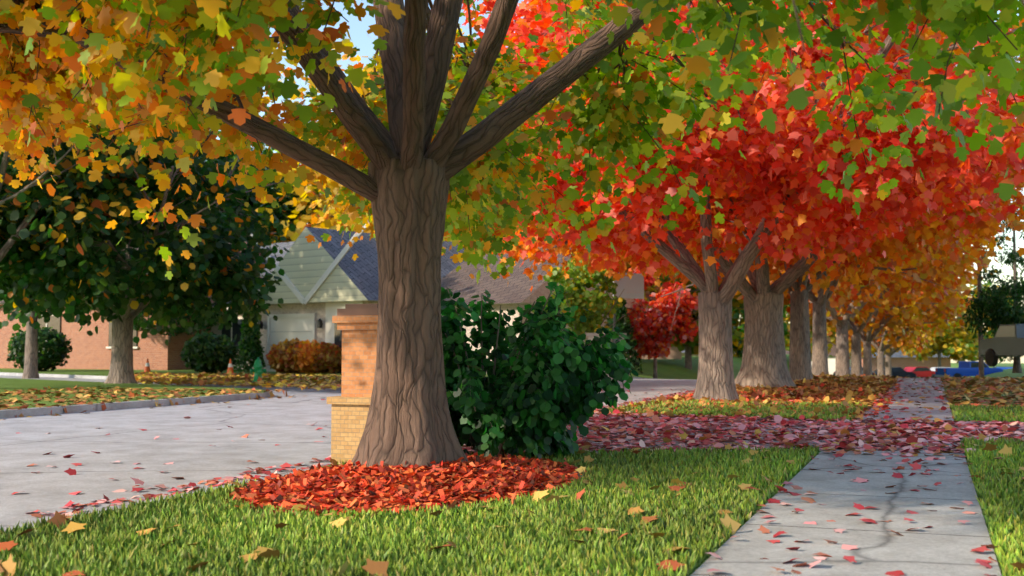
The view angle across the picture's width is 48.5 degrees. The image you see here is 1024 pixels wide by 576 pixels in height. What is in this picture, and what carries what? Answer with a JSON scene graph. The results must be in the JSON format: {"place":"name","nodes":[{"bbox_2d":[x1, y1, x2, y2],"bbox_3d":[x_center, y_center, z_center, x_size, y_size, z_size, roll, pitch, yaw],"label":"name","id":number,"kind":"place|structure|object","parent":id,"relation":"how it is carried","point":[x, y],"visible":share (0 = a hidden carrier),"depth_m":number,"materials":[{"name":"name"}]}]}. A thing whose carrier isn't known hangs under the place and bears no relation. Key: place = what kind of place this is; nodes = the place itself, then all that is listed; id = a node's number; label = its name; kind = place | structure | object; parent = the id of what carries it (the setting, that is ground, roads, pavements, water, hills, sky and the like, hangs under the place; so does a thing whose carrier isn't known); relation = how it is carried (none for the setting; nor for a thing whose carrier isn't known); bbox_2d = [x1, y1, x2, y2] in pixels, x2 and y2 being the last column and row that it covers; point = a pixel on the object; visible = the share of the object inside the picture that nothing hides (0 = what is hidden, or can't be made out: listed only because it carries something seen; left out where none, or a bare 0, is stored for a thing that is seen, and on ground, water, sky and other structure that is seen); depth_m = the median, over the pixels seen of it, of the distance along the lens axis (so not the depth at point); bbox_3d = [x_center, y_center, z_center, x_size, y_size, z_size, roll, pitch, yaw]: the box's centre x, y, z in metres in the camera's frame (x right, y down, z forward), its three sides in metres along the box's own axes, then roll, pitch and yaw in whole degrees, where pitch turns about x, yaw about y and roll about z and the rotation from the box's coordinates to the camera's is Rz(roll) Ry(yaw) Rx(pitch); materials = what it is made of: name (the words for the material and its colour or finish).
{"place":"outdoors","nodes":[
{"label":"outdoors","id":0,"kind":"place"},
{"bbox_2d":[0,30,202,269],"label":"tree","id":1,"kind":"object","parent":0,"point":[84,207],"depth_m":26.39,"materials":[{"name":"green plant"}]},
{"bbox_2d":[0,378,269,418],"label":"far lawn corner","id":2,"kind":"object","parent":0,"point":[9,384],"visible":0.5,"depth_m":23.33,"materials":[{"name":"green plant"}]},
{"bbox_2d":[0,393,251,410],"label":"kerb","id":3,"kind":"structure","parent":2,"relation":"on","point":[129,401],"depth_m":20.69,"materials":[{"name":"concrete"}]},
{"bbox_2d":[0,375,340,397],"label":"sidewalk","id":4,"kind":"structure","parent":0,"point":[309,393],"depth_m":30.28,"materials":[{"name":"concrete"}]},
{"bbox_2d":[134,370,341,390],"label":"lawn","id":5,"kind":"structure","parent":0,"point":[324,381],"depth_m":32.90,"materials":[{"name":"yellow plant"}]},
{"bbox_2d":[250,357,265,382],"bbox_3d":[-7.073,2.283,31.750,0.411,0.710,0.412,-1,-3,20],"label":"fire hydrant","id":6,"kind":"object","parent":5,"relation":"on","point":[258,370],"visible":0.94,"depth_m":31.66,"materials":[{"name":"green metal"}]},
{"bbox_2d":[0,379,696,527],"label":"road","id":7,"kind":"structure","parent":0,"point":[266,424],"depth_m":12.73,"materials":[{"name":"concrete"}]},
{"bbox_2d":[12,389,691,494],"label":"road litter","id":8,"kind":"object","parent":7,"relation":"on","point":[69,471],"depth_m":10.38,"materials":[{"name":"red plant"}]},
{"bbox_2d":[28,389,694,517],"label":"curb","id":9,"kind":"structure","parent":7,"relation":"on","point":[261,470],"depth_m":9.07,"materials":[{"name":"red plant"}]},
{"bbox_2d":[586,333,626,380],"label":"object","id":10,"kind":"object","parent":7,"relation":"on","point":[591,336],"visible":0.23,"depth_m":32.52,"materials":[{"name":"beige"}]},
{"bbox_2d":[259,227,468,370],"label":"house","id":11,"kind":"structure","parent":0,"point":[304,264],"depth_m":44.07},
{"bbox_2d":[212,220,369,372],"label":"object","id":12,"kind":"object","parent":11,"relation":"attached to","point":[289,327],"visible":0.34,"depth_m":44.39,"materials":[{"name":"white paint"}]},
{"bbox_2d":[0,354,788,386],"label":"sidewalk","id":13,"kind":"structure","parent":0,"point":[671,369],"depth_m":58.20,"materials":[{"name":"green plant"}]},
{"bbox_2d":[0,118,241,378],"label":"tree","id":14,"kind":"object","parent":13,"relation":"on","point":[30,371],"depth_m":39.81,"materials":[{"name":"green plant"}]},
{"bbox_2d":[0,241,260,369],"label":"brick house","id":15,"kind":"structure","parent":13,"relation":"on","point":[91,352],"depth_m":50.20,"materials":[{"name":"orange brick"}]},
{"bbox_2d":[38,314,138,348],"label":"window","id":16,"kind":"structure","parent":15,"relation":"in","point":[54,322],"depth_m":51.21,"materials":[{"name":"white glass"}]},
{"bbox_2d":[133,303,222,341],"bbox_3d":[-14.633,1.283,48.484,4.578,2.032,4.524,-1,-3,20],"label":"garden shrub","id":17,"kind":"object","parent":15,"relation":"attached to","point":[181,329],"depth_m":47.67,"materials":[{"name":"green plant"}]},
{"bbox_2d":[141,358,153,372],"bbox_3d":[-13.918,2.963,43.436,0.340,0.555,0.340,-1,-3,20],"label":"traffic cone","id":18,"kind":"object","parent":13,"relation":"on","point":[147,367],"visible":0.88,"depth_m":43.37,"materials":[{"name":"orange plastic"}]},
{"bbox_2d":[0,106,295,383],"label":"green maple","id":19,"kind":"object","parent":13,"relation":"on","point":[200,273],"depth_m":29.55,"materials":[{"name":"green plant"}]},
{"bbox_2d":[179,330,239,373],"bbox_3d":[-11.316,2.456,42.592,2.239,1.734,2.196,-1,-3,20],"label":"garden shrub","id":20,"kind":"object","parent":13,"relation":"on","point":[203,352],"visible":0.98,"depth_m":42.01,"materials":[{"name":"green plant"}]},
{"bbox_2d":[224,359,236,373],"bbox_3d":[-10.333,2.876,41.731,0.340,0.555,0.340,-1,-3,20],"label":"traffic cone","id":21,"kind":"object","parent":13,"relation":"on","point":[230,367],"visible":0.87,"depth_m":41.67,"materials":[{"name":"orange plastic"}]},
{"bbox_2d":[233,305,265,371],"bbox_3d":[-10.407,1.615,45.394,1.263,3.586,1.230,-1,-3,20],"label":"garden shrub","id":22,"kind":"object","parent":13,"relation":"on","point":[250,340],"depth_m":45.06,"materials":[{"name":"green plant"}]},
{"bbox_2d":[207,241,294,369],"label":"house","id":23,"kind":"structure","parent":13,"relation":"on","point":[286,245],"depth_m":53.23,"materials":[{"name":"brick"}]},
{"bbox_2d":[265,337,301,373],"bbox_3d":[-8.303,2.570,42.581,1.850,1.456,1.783,-1,-3,20],"label":"garden shrub","id":24,"kind":"object","parent":13,"relation":"on","point":[280,356],"visible":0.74,"depth_m":42.02,"materials":[{"name":"orange plant"}]},
{"bbox_2d":[520,239,663,320],"bbox_3d":[3.291,-0.317,60.107,9.424,10.025,9.877,-1,-3,20],"label":"tree","id":25,"kind":"object","parent":13,"relation":"on","point":[647,297],"visible":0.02,"depth_m":58.92,"materials":[{"name":"red plant"}]},
{"bbox_2d":[604,298,642,374],"bbox_3d":[3.993,1.557,42.609,1.789,3.404,1.899,-1,-3,20],"label":"tree","id":26,"kind":"object","parent":13,"relation":"on","point":[632,353],"visible":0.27,"depth_m":42.38,"materials":[{"name":"green plant"}]},
{"bbox_2d":[613,273,643,375],"bbox_3d":[3.971,1.304,40.576,1.400,3.650,1.595,2,-4,-34],"label":"basketball hoop","id":27,"kind":"object","parent":13,"relation":"on","point":[633,286],"visible":0.56,"depth_m":40.48,"materials":[{"name":"black paint"}]},
{"bbox_2d":[630,338,681,358],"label":"house","id":28,"kind":"structure","parent":13,"relation":"on","point":[675,353],"depth_m":91.94,"materials":[{"name":"beige"}]},
{"bbox_2d":[681,328,741,355],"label":"house","id":29,"kind":"structure","parent":13,"relation":"on","point":[683,353],"depth_m":119.65,"materials":[{"name":"brick"}]},
{"bbox_2d":[225,452,586,515],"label":"mulch chips","id":30,"kind":"object","parent":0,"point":[387,487],"visible":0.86,"depth_m":7.60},
{"bbox_2d":[246,465,589,515],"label":"fallen leaves","id":31,"kind":"object","parent":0,"point":[477,503],"visible":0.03,"depth_m":7.46,"materials":[{"name":"red plant"}]},
{"bbox_2d":[0,364,1023,575],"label":"lawn","id":32,"kind":"structure","parent":0,"point":[1006,372],"depth_m":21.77,"materials":[{"name":"green plant"}]},
{"bbox_2d":[4,469,307,530],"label":"kerb","id":33,"kind":"structure","parent":32,"relation":"on","point":[283,474],"depth_m":7.45,"materials":[{"name":"concrete"}]},
{"bbox_2d":[327,304,377,464],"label":"brick pillar","id":34,"kind":"structure","parent":32,"relation":"on","point":[357,324],"depth_m":9.52,"materials":[{"name":"beige brick"}]},
{"bbox_2d":[0,0,1023,467],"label":"maple","id":35,"kind":"object","parent":32,"relation":"on","point":[500,182],"depth_m":8.52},
{"bbox_2d":[0,426,1023,575],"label":"lawn litter","id":36,"kind":"object","parent":32,"relation":"on","point":[371,567],"depth_m":6.18,"materials":[{"name":"orange plant"}]},
{"bbox_2d":[441,282,638,459],"bbox_3d":[-0.137,0.797,10.126,2.516,1.686,2.360,-1,-3,20],"label":"green shrub","id":37,"kind":"object","parent":32,"relation":"on","point":[540,419],"depth_m":9.70,"materials":[{"name":"green plant"}]},
{"bbox_2d":[594,376,900,420],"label":"fallen leaves","id":38,"kind":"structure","parent":32,"relation":"on","point":[833,386],"depth_m":21.29,"materials":[{"name":"plant"}]},
{"bbox_2d":[484,0,1023,386],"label":"maple","id":39,"kind":"object","parent":32,"relation":"on","point":[891,247],"depth_m":27.29,"materials":[{"name":"plant"}]},
{"bbox_2d":[641,2,1023,379],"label":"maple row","id":40,"kind":"object","parent":32,"relation":"on","point":[800,367],"depth_m":33.15,"materials":[{"name":"plant"}]},
{"bbox_2d":[660,35,1010,375],"bbox_3d":[10.875,-3.196,40.083,15.407,13.071,15.222,-1,-3,20],"label":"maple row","id":41,"kind":"object","parent":32,"relation":"on","point":[819,349],"depth_m":39.42,"materials":[{"name":"orange plant"}]},
{"bbox_2d":[786,237,998,375],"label":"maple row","id":42,"kind":"object","parent":32,"relation":"on","point":[894,322],"depth_m":72.90,"materials":[{"name":"orange plant"}]},
{"bbox_2d":[872,367,916,377],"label":"dark car","id":43,"kind":"object","parent":32,"relation":"on","point":[899,371],"visible":0.27,"depth_m":111.01,"materials":[{"name":"grey paint"}]},
{"bbox_2d":[827,271,985,375],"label":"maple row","id":44,"kind":"object","parent":32,"relation":"on","point":[949,311],"depth_m":85.60,"materials":[{"name":"orange plant"}]},
{"bbox_2d":[904,367,934,377],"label":"red car","id":45,"kind":"object","parent":32,"relation":"on","point":[922,372],"visible":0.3,"depth_m":120.94,"materials":[{"name":"red paint"}]},
{"bbox_2d":[926,367,962,377],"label":"white car","id":46,"kind":"object","parent":32,"relation":"on","point":[932,369],"visible":0.06,"depth_m":127.33,"materials":[{"name":"white paint"}]},
{"bbox_2d":[900,296,990,366],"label":"tree","id":47,"kind":"object","parent":32,"relation":"on","point":[958,346],"depth_m":137.79,"materials":[{"name":"yellow plant"}]},
{"bbox_2d":[935,361,1002,377],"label":"blue truck","id":48,"kind":"object","parent":32,"relation":"on","point":[967,368],"visible":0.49,"depth_m":103.82,"materials":[{"name":"blue paint"}]},
{"bbox_2d":[937,373,1023,420],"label":"lawn litter","id":49,"kind":"object","parent":32,"relation":"on","point":[993,388],"depth_m":25.46,"materials":[{"name":"orange plant"}]},
{"bbox_2d":[962,188,1023,372],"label":"tree","id":50,"kind":"object","parent":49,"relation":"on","point":[997,304],"depth_m":51.59,"materials":[{"name":"green plant"}]},
{"bbox_2d":[964,280,1012,363],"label":"tree","id":51,"kind":"object","parent":32,"relation":"on","point":[976,335],"depth_m":167.76,"materials":[{"name":"green plant"}]},
{"bbox_2d":[979,324,1023,366],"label":"grey pickup","id":52,"kind":"object","parent":32,"relation":"on","point":[1007,340],"visible":1,"depth_m":49.47,"materials":[{"name":"grey paint"}]},
{"bbox_2d":[993,367,1012,369],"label":"blue car","id":53,"kind":"object","parent":32,"relation":"on","point":[1002,368],"visible":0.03,"depth_m":116.93,"materials":[{"name":"blue paint"}]},
{"bbox_2d":[441,248,641,373],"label":"house roof","id":54,"kind":"structure","parent":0,"point":[514,293],"depth_m":42.85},
{"bbox_2d":[518,249,646,345],"bbox_3d":[1.909,0.861,36.131,4.236,4.402,4.926,-1,-3,20],"label":"green tree","id":55,"kind":"object","parent":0,"point":[596,303],"depth_m":35.44,"materials":[{"name":"green plant"}]},
{"bbox_2d":[206,0,1023,362],"label":"sky","id":56,"kind":"structure","parent":0,"point":[358,29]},
{"bbox_2d":[464,415,835,453],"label":"fallen leaves","id":57,"kind":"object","parent":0,"point":[812,443],"depth_m":12.75,"materials":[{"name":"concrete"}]},
{"bbox_2d":[627,266,698,378],"bbox_3d":[5.870,1.316,46.791,4.259,4.990,4.608,-1,-3,20],"label":"crimson tree","id":58,"kind":"object","parent":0,"point":[659,324],"depth_m":46.15,"materials":[{"name":"red plant"}]},
{"bbox_2d":[461,409,1023,453],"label":"leaf-covered driveway","id":59,"kind":"structure","parent":0,"point":[614,423],"depth_m":12.99,"materials":[{"name":"red plant"}]},
{"bbox_2d":[690,378,1001,575],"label":"sidewalk","id":60,"kind":"structure","parent":0,"point":[912,552],"depth_m":6.48,"materials":[{"name":"concrete"}]},
{"bbox_2d":[707,449,1004,575],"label":"fallen leaves","id":61,"kind":"object","parent":60,"relation":"on","point":[915,466],"depth_m":6.66,"materials":[{"name":"red plant"}]},
{"bbox_2d":[820,377,965,456],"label":"fallen leaves","id":62,"kind":"object","parent":60,"relation":"on","point":[865,445],"depth_m":13.26,"materials":[{"name":"red plant"}]},
{"bbox_2d":[916,363,1023,377],"bbox_3d":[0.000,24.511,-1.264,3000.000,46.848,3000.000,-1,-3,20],"label":"ground","id":63,"kind":"structure","parent":0,"point":[998,363],"depth_m":800.11,"materials":[{"name":"green plant"}]},
{"bbox_2d":[6,326,72,370],"bbox_3d":[-19.237,2.525,46.305,2.587,1.958,2.578,-1,-3,20],"label":"garden shrub","id":64,"kind":"object","parent":63,"relation":"on","point":[53,351],"depth_m":45.75,"materials":[{"name":"green plant"}]},
{"bbox_2d":[0,386,295,419],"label":"fallen leaves","id":65,"kind":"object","parent":63,"relation":"on","point":[131,395],"depth_m":23.07,"materials":[{"name":"yellow plant"}]},
{"bbox_2d":[122,167,244,242],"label":"tree","id":66,"kind":"object","parent":63,"relation":"on","point":[228,219],"depth_m":68.42,"materials":[{"name":"green plant"}]},
{"bbox_2d":[157,129,317,242],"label":"tree","id":67,"kind":"object","parent":63,"relation":"on","point":[246,197],"depth_m":72.17,"materials":[{"name":"plant"}]},
{"bbox_2d":[226,149,333,241],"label":"tree","id":68,"kind":"object","parent":63,"relation":"on","point":[278,215],"depth_m":76.32,"materials":[{"name":"green plant"}]},
{"bbox_2d":[235,134,368,242],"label":"tree","id":69,"kind":"object","parent":63,"relation":"on","point":[314,198],"depth_m":71.42,"materials":[{"name":"plant"}]},
{"bbox_2d":[290,339,327,373],"bbox_3d":[-7.599,2.598,42.593,1.836,1.420,1.830,-1,-3,20],"label":"garden shrub","id":70,"kind":"object","parent":63,"relation":"on","point":[306,354],"visible":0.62,"depth_m":41.98,"materials":[{"name":"orange plant"}]},
{"bbox_2d":[312,341,341,373],"bbox_3d":[-6.988,2.651,42.593,1.620,1.318,1.669,-1,-3,20],"label":"garden shrub","id":71,"kind":"object","parent":63,"relation":"on","point":[331,359],"visible":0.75,"depth_m":42.12,"materials":[{"name":"brown plant"}]},
{"bbox_2d":[255,28,567,253],"bbox_3d":[-3.501,-4.966,60.615,22.601,18.562,20.588,-1,-3,20],"label":"tree","id":72,"kind":"object","parent":63,"relation":"on","point":[332,185],"depth_m":56.53,"materials":[{"name":"yellow plant"}]},
{"bbox_2d":[634,265,743,369],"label":"tree","id":73,"kind":"object","parent":63,"relation":"on","point":[736,334],"depth_m":74.66,"materials":[{"name":"plant"}]},
{"bbox_2d":[456,0,1023,399],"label":"maple","id":74,"kind":"object","parent":63,"relation":"on","point":[790,169],"depth_m":18.69,"materials":[{"name":"red plant"}]},
{"bbox_2d":[732,299,789,356],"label":"tree","id":75,"kind":"object","parent":63,"relation":"on","point":[735,321],"depth_m":107.86,"materials":[{"name":"green plant"}]},
{"bbox_2d":[739,305,835,360],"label":"tree","id":76,"kind":"object","parent":63,"relation":"on","point":[787,341],"depth_m":127.78,"materials":[{"name":"plant"}]},
{"bbox_2d":[785,337,850,374],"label":"house","id":77,"kind":"structure","parent":63,"relation":"on","point":[831,364],"depth_m":147.34,"materials":[{"name":"white paint"}]},
{"bbox_2d":[812,371,906,378],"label":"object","id":78,"kind":"structure","parent":63,"relation":"on","point":[822,374],"depth_m":35.82,"materials":[{"name":"orange plant"}]},
{"bbox_2d":[730,225,1002,375],"bbox_3d":[13.836,-2.364,50.357,14.426,13.396,16.145,-1,-3,20],"label":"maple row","id":79,"kind":"object","parent":63,"relation":"on","point":[929,271],"depth_m":50.64,"materials":[{"name":"plant"}]},
{"bbox_2d":[731,228,1001,375],"bbox_3d":[18.441,-1.595,61.662,15.504,13.729,15.808,-1,-3,20],"label":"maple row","id":80,"kind":"object","parent":63,"relation":"on","point":[952,301],"depth_m":60.37,"materials":[{"name":"plant"}]},
{"bbox_2d":[833,334,901,358],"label":"tree","id":81,"kind":"object","parent":63,"relation":"on","point":[873,353],"visible":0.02,"depth_m":147.79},
{"bbox_2d":[827,285,974,375],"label":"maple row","id":82,"kind":"object","parent":63,"relation":"on","point":[921,349],"depth_m":101.38,"materials":[{"name":"plant"}]},
{"bbox_2d":[861,347,950,371],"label":"house","id":83,"kind":"structure","parent":63,"relation":"on","point":[898,359],"depth_m":174.96,"materials":[{"name":"red brick"}]},
{"bbox_2d":[977,245,986,376],"bbox_3d":[25.521,0.430,62.060,2.200,9.500,0.304,-1,-3,20],"label":"utility pole","id":84,"kind":"object","parent":63,"relation":"on","point":[981,359],"visible":0.09,"depth_m":61.86,"materials":[{"name":"brown wood"}]},
{"bbox_2d":[955,421,1023,441],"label":"driveway","id":85,"kind":"structure","parent":0,"point":[1000,434],"depth_m":13.35,"materials":[{"name":"concrete"}]}
]}

